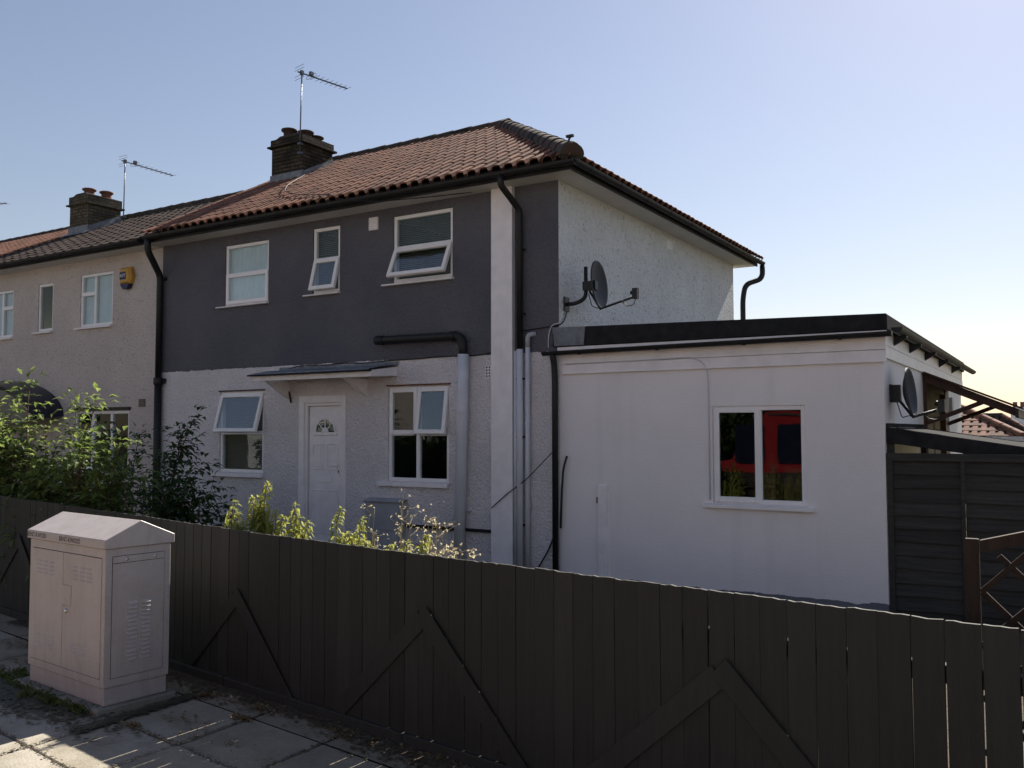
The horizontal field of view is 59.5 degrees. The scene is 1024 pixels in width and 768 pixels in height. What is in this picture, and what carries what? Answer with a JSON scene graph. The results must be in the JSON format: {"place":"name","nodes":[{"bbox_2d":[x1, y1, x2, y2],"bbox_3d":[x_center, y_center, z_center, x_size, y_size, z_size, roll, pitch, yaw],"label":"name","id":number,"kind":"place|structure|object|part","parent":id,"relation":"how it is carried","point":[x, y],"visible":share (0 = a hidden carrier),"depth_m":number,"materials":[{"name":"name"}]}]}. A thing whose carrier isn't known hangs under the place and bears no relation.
{"place":"outdoors","nodes":[
{"label":"outdoors","id":0,"kind":"place"},
{"bbox_2d":[0,226,69,328],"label":"terraced house","id":1,"kind":"structure","parent":0,"point":[11,245],"depth_m":23.89,"materials":[{"name":"tile"}]},
{"bbox_2d":[0,187,243,516],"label":"terraced house","id":2,"kind":"structure","parent":0,"point":[104,332],"depth_m":17.96,"materials":[{"name":"paint"}]},
{"bbox_2d":[0,290,13,339],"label":"window","id":3,"kind":"structure","parent":2,"relation":"in","point":[6,297],"depth_m":19.48,"materials":[{"name":"white plastic"}]},
{"bbox_2d":[32,283,53,334],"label":"window","id":4,"kind":"structure","parent":2,"relation":"in","point":[41,297],"depth_m":18.73,"materials":[{"name":"white plastic"}]},
{"bbox_2d":[73,271,112,329],"bbox_3d":[-8.226,-1.642,17.711,1.180,1.100,0.175,-2,-3,32],"label":"window","id":5,"kind":"structure","parent":2,"relation":"in","point":[97,289],"depth_m":17.76,"materials":[{"name":"white plastic"}]},
{"bbox_2d":[74,407,130,469],"bbox_3d":[-7.973,1.062,17.431,1.830,1.210,0.120,-2,-3,32],"label":"window","id":6,"kind":"structure","parent":2,"relation":"in","point":[113,413],"depth_m":17.36,"materials":[{"name":"white plastic"}]},
{"bbox_2d":[119,267,135,289],"bbox_3d":[-7.360,-2.018,17.098,0.400,0.415,0.120,-2,-3,32],"label":"alarm box","id":7,"kind":"object","parent":2,"relation":"attached to","point":[127,275],"visible":1,"depth_m":17.04,"materials":[{"name":"yellow plastic"}]},
{"bbox_2d":[119,155,173,220],"bbox_3d":[-9.409,-4.829,23.147,0.349,1.773,1.557,-2,-3,32],"label":"tv aerial","id":8,"kind":"object","parent":2,"relation":"attached to","point":[133,163],"visible":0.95,"depth_m":22.59,"materials":[{"name":"silver metal"}]},
{"bbox_2d":[0,614,460,767],"bbox_3d":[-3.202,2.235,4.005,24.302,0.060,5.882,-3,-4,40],"label":"pavement","id":9,"kind":"structure","parent":0,"point":[102,750],"depth_m":5.80,"materials":[{"name":"grey concrete"}]},
{"bbox_2d":[0,666,105,715],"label":"grass","id":10,"kind":"structure","parent":9,"relation":"on","point":[19,673],"depth_m":6.73,"materials":[{"name":"green plant"}]},
{"bbox_2d":[14,676,175,716],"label":"plinth slab","id":11,"kind":"structure","parent":9,"relation":"on","point":[95,710],"depth_m":6.56,"materials":[{"name":"concrete"}]},
{"bbox_2d":[27,512,174,706],"bbox_3d":[-3.203,1.672,6.932,1.200,1.298,0.551,-2,-4,38],"label":"street cabinet","id":12,"kind":"object","parent":11,"relation":"on","point":[99,604],"visible":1,"depth_m":6.62,"materials":[{"name":"metal"}]},
{"bbox_3d":[-3.536,1.703,6.859,0.632,0.850,0.011,-2,-4,38],"label":"door","id":13,"kind":"part","parent":12,"relation":"part of","materials":[{"name":"paint"}]},
{"bbox_3d":[-3.162,1.688,6.569,0.562,0.850,0.011,-2,-4,38],"label":"door","id":14,"kind":"part","parent":12,"relation":"part of","materials":[{"name":"paint"}]},
{"bbox_2d":[0,665,212,741],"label":"moss","id":15,"kind":"object","parent":9,"relation":"on","point":[8,691],"visible":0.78,"depth_m":6.41,"materials":[{"name":"green plant"}]},
{"bbox_2d":[2,638,465,767],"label":"leaf litter","id":16,"kind":"object","parent":9,"relation":"on","point":[134,723],"visible":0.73,"depth_m":6.17,"materials":[{"name":"brown plant"}]},
{"bbox_2d":[0,619,473,767],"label":"dirt","id":17,"kind":"structure","parent":0,"point":[429,758],"depth_m":5.87,"materials":[{"name":"brown soil"}]},
{"bbox_2d":[0,0,1023,416],"label":"sky","id":18,"kind":"structure","parent":0,"point":[870,153],"materials":[{"name":"blue"}]},
{"bbox_2d":[708,598,1023,767],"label":"garden soil","id":19,"kind":"structure","parent":0,"point":[946,689],"depth_m":6.86,"materials":[{"name":"brown soil"}]},
{"bbox_2d":[0,366,161,585],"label":"elder bush","id":20,"kind":"object","parent":19,"relation":"on","point":[36,485],"visible":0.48,"depth_m":9.74,"materials":[{"name":"green plant"}]},
{"bbox_2d":[57,403,239,527],"bbox_3d":[-5.399,1.492,13.023,3.844,2.399,2.200,-2,-3,32],"label":"elder bush","id":21,"kind":"object","parent":19,"relation":"on","point":[178,503],"visible":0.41,"depth_m":12.74,"materials":[{"name":"green plant"}]},
{"bbox_2d":[222,499,244,529],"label":"nettle plant","id":22,"kind":"object","parent":19,"relation":"on","point":[235,524],"visible":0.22,"depth_m":7.42,"materials":[{"name":"green plant"}]},
{"bbox_2d":[244,480,281,534],"bbox_3d":[-1.984,1.593,7.237,0.414,1.636,0.341,0,-3,-9],"label":"nettle plant","id":23,"kind":"object","parent":19,"relation":"on","point":[260,526],"visible":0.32,"depth_m":7.24,"materials":[{"name":"green plant"}]},
{"bbox_2d":[273,514,287,535],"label":"nettle plant","id":24,"kind":"object","parent":19,"relation":"on","point":[278,532],"visible":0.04,"depth_m":7.15,"materials":[{"name":"green plant"}]},
{"bbox_2d":[279,501,308,538],"bbox_3d":[-1.712,1.664,7.064,0.366,1.476,0.326,0,-3,-8],"label":"nettle plant","id":25,"kind":"object","parent":19,"relation":"on","point":[296,532],"visible":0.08,"depth_m":7.07,"materials":[{"name":"green plant"}]},
{"bbox_2d":[298,519,314,539],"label":"nettle plant","id":26,"kind":"object","parent":19,"relation":"on","point":[308,531],"visible":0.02,"depth_m":7.02,"materials":[{"name":"green plant"}]},
{"bbox_2d":[328,506,346,543],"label":"nettle plant","id":27,"kind":"object","parent":19,"relation":"on","point":[333,532],"visible":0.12,"depth_m":6.81,"materials":[{"name":"green plant"}]},
{"bbox_2d":[336,531,350,544],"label":"nettle plant","id":28,"kind":"object","parent":19,"relation":"on","point":[348,535],"visible":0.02,"depth_m":6.79,"materials":[{"name":"green plant"}]},
{"bbox_2d":[347,516,374,547],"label":"nettle plant","id":29,"kind":"object","parent":19,"relation":"on","point":[358,542],"visible":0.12,"depth_m":6.70,"materials":[{"name":"green plant"}]},
{"bbox_2d":[352,504,388,549],"bbox_3d":[-1.100,1.660,6.914,0.304,1.465,0.355,1,-3,-16],"label":"dry weed","id":30,"kind":"object","parent":19,"relation":"on","point":[377,539],"visible":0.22,"depth_m":6.96,"materials":[{"name":"beige plant"}]},
{"bbox_2d":[385,544,396,549],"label":"nettle plant","id":31,"kind":"object","parent":19,"relation":"on","point":[391,546],"depth_m":6.55,"materials":[{"name":"green plant"}]},
{"bbox_2d":[383,487,424,550],"bbox_3d":[-0.872,1.580,6.961,0.309,1.629,0.346,-2,-3,32],"label":"dry weed","id":32,"kind":"object","parent":19,"relation":"on","point":[400,529],"visible":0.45,"depth_m":6.98,"materials":[{"name":"beige plant"}]},
{"bbox_2d":[400,539,413,552],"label":"nettle plant","id":33,"kind":"object","parent":19,"relation":"on","point":[404,548],"visible":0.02,"depth_m":6.47,"materials":[{"name":"green plant"}]},
{"bbox_2d":[414,534,431,554],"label":"nettle plant","id":34,"kind":"object","parent":19,"relation":"on","point":[421,548],"visible":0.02,"depth_m":6.40,"materials":[{"name":"green plant"}]},
{"bbox_2d":[420,502,455,556],"bbox_3d":[-0.596,1.641,6.798,0.319,1.490,0.323,-2,-3,32],"label":"dry weed","id":35,"kind":"object","parent":19,"relation":"on","point":[436,536],"visible":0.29,"depth_m":6.81,"materials":[{"name":"beige plant"}]},
{"bbox_2d":[417,527,458,557],"bbox_3d":[-0.529,1.696,6.355,0.327,1.335,0.334,0,-3,0],"label":"dry weed","id":36,"kind":"object","parent":19,"relation":"on","point":[436,548],"visible":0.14,"depth_m":6.39,"materials":[{"name":"beige plant"}]},
{"bbox_2d":[430,518,462,555],"bbox_3d":[-0.474,1.684,6.612,0.331,1.384,0.257,-2,-3,32],"label":"dry weed","id":37,"kind":"object","parent":19,"relation":"on","point":[453,549],"visible":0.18,"depth_m":6.65,"materials":[{"name":"beige plant"}]},
{"bbox_2d":[451,547,480,559],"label":"dry weed","id":38,"kind":"object","parent":19,"relation":"on","point":[473,556],"visible":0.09,"depth_m":6.45,"materials":[{"name":"beige plant"}]},
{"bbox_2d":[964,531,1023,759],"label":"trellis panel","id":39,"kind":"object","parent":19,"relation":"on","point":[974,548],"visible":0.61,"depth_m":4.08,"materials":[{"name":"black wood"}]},
{"bbox_2d":[1011,402,1023,424],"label":"distant house","id":40,"kind":"structure","parent":0,"point":[1021,421],"depth_m":49.97,"materials":[{"name":"ceramic"}]},
{"label":"ground","id":41,"kind":"structure","parent":0,"visible":0},
{"bbox_2d":[140,118,764,570],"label":"end terrace house","id":42,"kind":"structure","parent":41,"relation":"on","point":[268,284],"depth_m":14.00,"materials":[{"name":"paint"}]},
{"bbox_2d":[209,389,264,477],"bbox_3d":[-4.709,0.845,15.351,1.300,1.487,0.316,-2,-3,32],"label":"window","id":43,"kind":"structure","parent":42,"relation":"in","point":[243,446],"depth_m":15.45,"materials":[{"name":"white plastic"}]},
{"bbox_2d":[215,240,268,308],"bbox_3d":[-4.620,-1.885,15.490,1.260,1.095,0.189,-2,-3,32],"label":"window","id":44,"kind":"structure","parent":42,"relation":"in","point":[247,265],"depth_m":15.52,"materials":[{"name":"white plastic"}]},
{"bbox_2d":[302,225,340,296],"bbox_3d":[-3.061,-1.985,14.489,0.770,1.105,0.246,-2,-3,32],"label":"window","id":45,"kind":"structure","parent":42,"relation":"in","point":[319,289],"depth_m":14.53,"materials":[{"name":"white plastic"}]},
{"bbox_2d":[295,64,349,156],"bbox_3d":[-3.885,-5.464,18.396,0.349,1.833,1.224,-3,-4,43],"label":"tv aerial","id":46,"kind":"object","parent":42,"relation":"attached to","point":[311,75],"visible":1,"depth_m":18.04,"materials":[{"name":"silver metal"}]},
{"bbox_2d":[309,407,339,541],"bbox_3d":[-2.993,1.447,14.298,0.690,2.160,0.090,-2,-3,32],"label":"door","id":47,"kind":"structure","parent":42,"relation":"in","point":[324,470],"depth_m":14.32,"materials":[{"name":"white plastic"}]},
{"bbox_2d":[284,175,471,201],"bbox_3d":[-2.797,-3.425,14.834,1.216,1.626,5.739,2,-4,-37],"label":"cable","id":48,"kind":"object","parent":42,"relation":"on","point":[371,201],"visible":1,"depth_m":13.32,"materials":[{"name":"black plastic"}]},
{"bbox_2d":[362,497,407,551],"bbox_3d":[-1.912,2.186,13.457,0.730,0.934,0.188,-2,-3,32],"label":"meter box","id":49,"kind":"object","parent":42,"relation":"attached to","point":[385,510],"visible":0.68,"depth_m":13.37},
{"bbox_2d":[365,531,397,549],"bbox_3d":[-1.948,2.405,13.388,0.630,0.390,0.007,-2,-3,32],"label":"door","id":50,"kind":"structure","parent":49,"relation":"in","point":[384,540],"depth_m":13.37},
{"bbox_2d":[366,503,397,530],"bbox_3d":[-1.949,1.991,13.409,0.630,0.380,0.007,-2,-3,32],"label":"door","id":51,"kind":"structure","parent":49,"relation":"in","point":[382,520],"depth_m":13.40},
{"bbox_2d":[289,352,490,368],"bbox_3d":[-1.980,-0.346,13.723,4.003,0.097,0.026,-2,-3,32],"label":"cable","id":52,"kind":"object","parent":42,"relation":"attached to","point":[388,360],"visible":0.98,"depth_m":13.68,"materials":[{"name":"plastic"}]},
{"bbox_2d":[376,383,450,487],"bbox_3d":[-1.467,0.766,13.361,1.350,1.529,0.189,-2,-3,32],"label":"window","id":53,"kind":"structure","parent":42,"relation":"in","point":[417,391],"depth_m":13.33,"materials":[{"name":"white plastic"}]},
{"bbox_2d":[381,208,453,286],"bbox_3d":[-1.431,-2.049,13.438,1.330,1.070,0.315,-2,-3,32],"label":"window","id":54,"kind":"structure","parent":42,"relation":"in","point":[395,263],"depth_m":13.49,"materials":[{"name":"white plastic"}]},
{"bbox_2d":[491,451,552,507],"bbox_3d":[0.131,1.315,12.224,1.019,0.811,0.021,-2,-4,34],"label":"cable","id":55,"kind":"object","parent":42,"relation":"attached to","point":[523,481],"visible":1,"depth_m":12.17,"materials":[{"name":"black plastic"}]},
{"bbox_2d":[523,312,566,330],"bbox_3d":[0.397,-0.878,12.291,0.712,0.303,0.227,-1,-3,12],"label":"cable","id":56,"kind":"object","parent":42,"relation":"attached to","point":[547,326],"visible":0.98,"depth_m":12.23,"materials":[{"name":"black plastic"}]},
{"bbox_2d":[538,540,551,567],"bbox_3d":[0.451,2.228,12.054,0.362,0.710,0.027,-2,-3,28],"label":"cable","id":57,"kind":"object","parent":42,"relation":"attached to","point":[545,554],"visible":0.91,"depth_m":12.04,"materials":[{"name":"black plastic"}]},
{"bbox_2d":[548,310,563,347],"bbox_3d":[0.589,-0.744,12.144,0.247,0.502,0.035,-2,-3,32],"label":"cable","id":58,"kind":"object","parent":42,"relation":"attached to","point":[552,325],"visible":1,"depth_m":12.16,"materials":[{"name":"grey plastic"}]},
{"bbox_2d":[563,260,638,311],"bbox_3d":[1.250,-1.345,12.147,1.065,0.680,0.611,-2,-3,32],"label":"satellite dish","id":59,"kind":"object","parent":42,"relation":"attached to","point":[596,285],"visible":1,"depth_m":12.24,"materials":[{"name":"black metal"}]},
{"bbox_2d":[0,495,1023,767],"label":"garden fence","id":60,"kind":"object","parent":41,"relation":"on","point":[482,665],"visible":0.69,"depth_m":4.94,"materials":[{"name":"brown wood"}]},
{"bbox_2d":[541,313,1023,611],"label":"flat roof extension","id":61,"kind":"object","parent":41,"relation":"on","point":[803,411],"visible":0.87,"depth_m":11.01,"materials":[{"name":"paint"}]},
{"bbox_2d":[560,456,567,527],"bbox_3d":[0.689,1.438,11.939,0.118,0.965,0.036,-1,-3,19],"label":"cable","id":62,"kind":"object","parent":61,"relation":"attached to","point":[562,480],"visible":1,"depth_m":11.94,"materials":[{"name":"black plastic"}]},
{"bbox_2d":[566,357,710,499],"bbox_3d":[1.572,0.562,11.454,1.973,1.760,0.051,-2,-3,32],"label":"cable","id":63,"kind":"object","parent":61,"relation":"attached to","point":[708,398],"visible":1,"depth_m":10.99,"materials":[{"name":"plastic"}]},
{"bbox_2d":[703,405,814,512],"bbox_3d":[2.918,0.873,10.649,1.310,1.230,0.155,-2,-3,32],"label":"window","id":64,"kind":"structure","parent":61,"relation":"in","point":[757,410],"depth_m":10.65,"materials":[{"name":"white plastic"}]},
{"bbox_2d":[889,368,945,419],"bbox_3d":[4.569,0.110,10.145,0.498,0.600,0.447,0,-3,-9],"label":"satellite dish","id":65,"kind":"object","parent":61,"relation":"attached to","point":[908,389],"visible":1,"depth_m":10.21,"materials":[{"name":"black metal"}]},
{"bbox_2d":[931,393,940,453],"bbox_3d":[6.425,1.420,13.671,0.075,2.560,1.800,-2,-3,32],"label":"side door","id":66,"kind":"structure","parent":61,"relation":"in","point":[934,397],"depth_m":13.89,"materials":[{"name":"brown wood"}]},
{"bbox_2d":[886,453,1023,627],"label":"lapped fence panel","id":67,"kind":"object","parent":41,"relation":"on","point":[934,514],"visible":0.82,"depth_m":9.55,"materials":[{"name":"black wood"}]},
{"bbox_2d":[886,423,1023,453],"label":"lean to","id":68,"kind":"object","parent":41,"relation":"on","point":[919,435],"visible":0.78,"depth_m":9.74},
{"bbox_2d":[961,404,1023,497],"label":"tiled outbuilding","id":69,"kind":"structure","parent":41,"relation":"on","point":[982,424],"depth_m":27.42,"materials":[{"name":"orange tile"}]},
{"bbox_2d":[983,413,1023,431],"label":"tiled outbuilding","id":70,"kind":"structure","parent":41,"relation":"on","point":[1005,418],"depth_m":34.39,"materials":[{"name":"brick"}]}
]}

